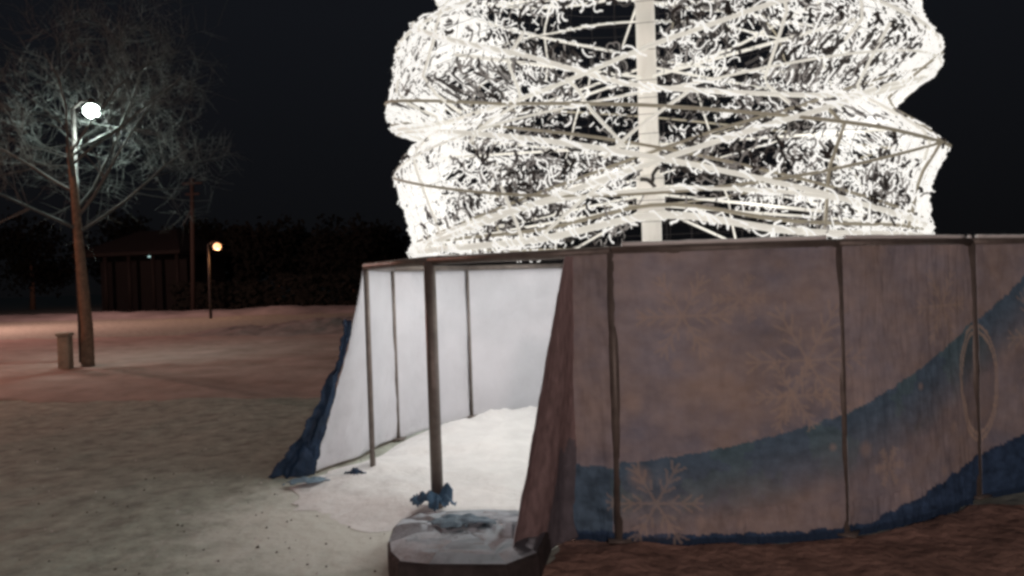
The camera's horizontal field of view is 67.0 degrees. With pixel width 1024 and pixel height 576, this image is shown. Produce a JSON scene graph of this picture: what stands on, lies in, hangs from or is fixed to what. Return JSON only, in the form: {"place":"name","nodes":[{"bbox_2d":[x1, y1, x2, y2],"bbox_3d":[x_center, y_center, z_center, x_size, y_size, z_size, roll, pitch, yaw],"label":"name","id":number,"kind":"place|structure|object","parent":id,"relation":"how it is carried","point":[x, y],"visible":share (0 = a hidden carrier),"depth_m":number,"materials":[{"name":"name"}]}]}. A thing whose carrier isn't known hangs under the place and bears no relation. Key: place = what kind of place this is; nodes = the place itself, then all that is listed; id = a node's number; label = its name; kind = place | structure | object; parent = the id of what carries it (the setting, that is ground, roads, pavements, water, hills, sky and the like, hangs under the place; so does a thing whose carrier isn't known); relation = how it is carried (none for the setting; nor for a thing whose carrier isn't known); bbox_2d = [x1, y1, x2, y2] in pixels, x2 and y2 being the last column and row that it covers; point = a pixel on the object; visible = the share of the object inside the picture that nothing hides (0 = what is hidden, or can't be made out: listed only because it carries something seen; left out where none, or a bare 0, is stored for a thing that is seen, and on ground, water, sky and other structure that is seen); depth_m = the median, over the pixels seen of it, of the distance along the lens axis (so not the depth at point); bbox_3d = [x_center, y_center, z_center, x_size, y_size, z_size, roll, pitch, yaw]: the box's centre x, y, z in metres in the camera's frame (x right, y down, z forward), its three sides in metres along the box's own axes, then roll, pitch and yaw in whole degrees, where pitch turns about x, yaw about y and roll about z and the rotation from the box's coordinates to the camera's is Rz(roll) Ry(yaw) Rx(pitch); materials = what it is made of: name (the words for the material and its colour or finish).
{"place":"outdoors","nodes":[
{"label":"outdoors","id":0,"kind":"place"},
{"bbox_2d":[0,334,469,402],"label":"snowy paving","id":1,"kind":"structure","parent":0,"point":[158,368],"depth_m":14.54,"materials":[{"name":"white snow"}]},
{"bbox_2d":[70,98,99,361],"bbox_3d":[-9.068,-1.209,16.576,0.681,5.638,0.304,-2,1,10],"label":"street lamp","id":2,"kind":"object","parent":1,"relation":"on","point":[94,109],"visible":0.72,"depth_m":16.56,"materials":[{"name":"grey metal"}]},
{"bbox_2d":[0,283,1023,575],"bbox_3d":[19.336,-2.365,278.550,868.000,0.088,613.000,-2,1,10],"label":"ground","id":3,"kind":"structure","parent":0,"point":[228,453],"depth_m":5.99,"materials":[{"name":"white snow"}]},
{"bbox_2d":[0,206,93,309],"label":"dark tree","id":4,"kind":"object","parent":3,"relation":"on","point":[47,272],"visible":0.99,"depth_m":79.44,"materials":[{"name":"black plant"}]},
{"bbox_2d":[55,332,73,368],"bbox_3d":[-8.867,1.269,15.364,0.270,0.760,0.270,-2,1,-7],"label":"stone bollard","id":5,"kind":"object","parent":3,"relation":"on","point":[65,349],"visible":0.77,"depth_m":15.26,"materials":[{"name":"beige stone"}]},
{"bbox_2d":[0,0,252,366],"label":"bare tree","id":6,"kind":"object","parent":3,"relation":"on","point":[87,342],"visible":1,"depth_m":15.67,"materials":[{"name":"brown plant"}]},
{"bbox_2d":[72,229,232,311],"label":"pavilion","id":7,"kind":"structure","parent":3,"relation":"on","point":[141,270],"depth_m":58.35,"materials":[{"name":"brown"}]},
{"bbox_2d":[0,305,356,321],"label":"snow bank","id":8,"kind":"structure","parent":3,"relation":"on","point":[272,310],"depth_m":44.26,"materials":[{"name":"white snow"}]},
{"bbox_2d":[182,178,201,310],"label":"utility pole","id":9,"kind":"object","parent":3,"relation":"on","point":[192,257],"visible":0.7,"depth_m":50.42,"materials":[{"name":"brown wood"}]},
{"bbox_2d":[14,397,384,574],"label":"snow crumbs","id":10,"kind":"object","parent":3,"relation":"on","point":[317,573],"visible":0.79,"depth_m":4.98,"materials":[{"name":"white snow"}]},
{"bbox_2d":[207,241,220,318],"bbox_3d":[-15.101,-0.423,39.345,0.770,3.940,0.380,-2,1,10],"label":"street lamp","id":11,"kind":"object","parent":3,"relation":"on","point":[216,245],"visible":1,"depth_m":39.35,"materials":[{"name":"brown metal"}]},
{"bbox_2d":[169,279,280,310],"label":"hedge","id":12,"kind":"object","parent":3,"relation":"on","point":[252,294],"visible":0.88,"depth_m":54.11,"materials":[{"name":"black plant"}]},
{"bbox_2d":[207,218,272,291],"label":"dark tree","id":13,"kind":"object","parent":3,"relation":"on","point":[229,269],"visible":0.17,"depth_m":72.83,"materials":[{"name":"black plant"}]},
{"bbox_2d":[222,216,316,300],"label":"dark tree","id":14,"kind":"object","parent":3,"relation":"on","point":[268,247],"visible":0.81,"depth_m":62.41,"materials":[{"name":"black plant"}]},
{"bbox_2d":[185,316,353,336],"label":"snow bank","id":15,"kind":"structure","parent":3,"relation":"on","point":[322,326],"depth_m":24.36,"materials":[{"name":"white snow"}]},
{"bbox_2d":[260,213,350,291],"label":"dark tree","id":16,"kind":"object","parent":3,"relation":"on","point":[299,232],"visible":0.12,"depth_m":68.25,"materials":[{"name":"black plant"}]},
{"bbox_2d":[273,270,361,305],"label":"hedge","id":17,"kind":"object","parent":3,"relation":"on","point":[303,287],"visible":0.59,"depth_m":51.81,"materials":[{"name":"black plant"}]},
{"bbox_2d":[293,212,400,291],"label":"dark tree","id":18,"kind":"object","parent":3,"relation":"on","point":[339,254],"visible":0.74,"depth_m":59.14,"materials":[{"name":"black plant"}]},
{"bbox_2d":[325,219,410,273],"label":"dark tree","id":19,"kind":"object","parent":3,"relation":"on","point":[396,243],"visible":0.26,"depth_m":64.42,"materials":[{"name":"black plant"}]},
{"bbox_2d":[289,406,536,532],"bbox_3d":[1.106,1.320,6.769,5.141,0.160,4.791,-2,1,10],"label":"snow patch","id":20,"kind":"object","parent":3,"relation":"on","point":[485,457],"visible":0.1,"depth_m":5.82,"materials":[{"name":"white snow"}]},
{"bbox_2d":[282,476,329,485],"bbox_3d":[-1.536,1.443,5.808,0.366,0.051,0.196,-2,1,-20],"label":"banner scrap","id":21,"kind":"object","parent":20,"relation":"on","point":[312,479],"visible":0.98,"depth_m":5.79,"materials":[{"name":"fabric"}]},
{"bbox_2d":[343,467,366,474],"bbox_3d":[-1.204,1.408,5.939,0.196,0.076,0.137,-2,1,6],"label":"banner scrap","id":22,"kind":"object","parent":20,"relation":"on","point":[354,471],"visible":0.98,"depth_m":5.91,"materials":[{"name":"blue plastic"}]},
{"bbox_2d":[410,483,456,510],"bbox_3d":[-0.505,1.342,4.950,0.376,0.184,0.274,-2,1,10],"label":"banner scrap","id":23,"kind":"object","parent":20,"relation":"on","point":[444,497],"visible":0.96,"depth_m":4.91,"materials":[{"name":"blue plastic"}]},
{"bbox_2d":[384,0,951,263],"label":"lit tree","id":24,"kind":"object","parent":20,"relation":"on","point":[439,31],"visible":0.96,"depth_m":5.08,"materials":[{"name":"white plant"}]},
{"bbox_2d":[387,509,550,575],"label":"ballast block","id":25,"kind":"object","parent":3,"relation":"on","point":[418,545],"depth_m":3.90,"materials":[{"name":"concrete"}]},
{"bbox_2d":[427,513,497,527],"bbox_3d":[-0.282,1.269,4.242,0.476,0.042,0.225,-2,1,-1],"label":"banner scrap","id":26,"kind":"object","parent":25,"relation":"on","point":[452,520],"visible":1,"depth_m":4.20,"materials":[{"name":"fabric"}]},
{"bbox_2d":[268,234,1023,549],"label":"banner fence","id":27,"kind":"object","parent":3,"relation":"on","point":[773,390],"visible":0.99,"depth_m":4.40,"materials":[{"name":"plastic"}]},
{"bbox_2d":[542,504,1023,575],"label":"muddy snow","id":28,"kind":"structure","parent":3,"relation":"on","point":[980,540],"depth_m":4.07,"materials":[{"name":"brown snow"}]},
{"bbox_2d":[0,0,1023,297],"label":"sky","id":29,"kind":"structure","parent":0,"point":[309,81],"materials":[{"name":"black"}]}
]}

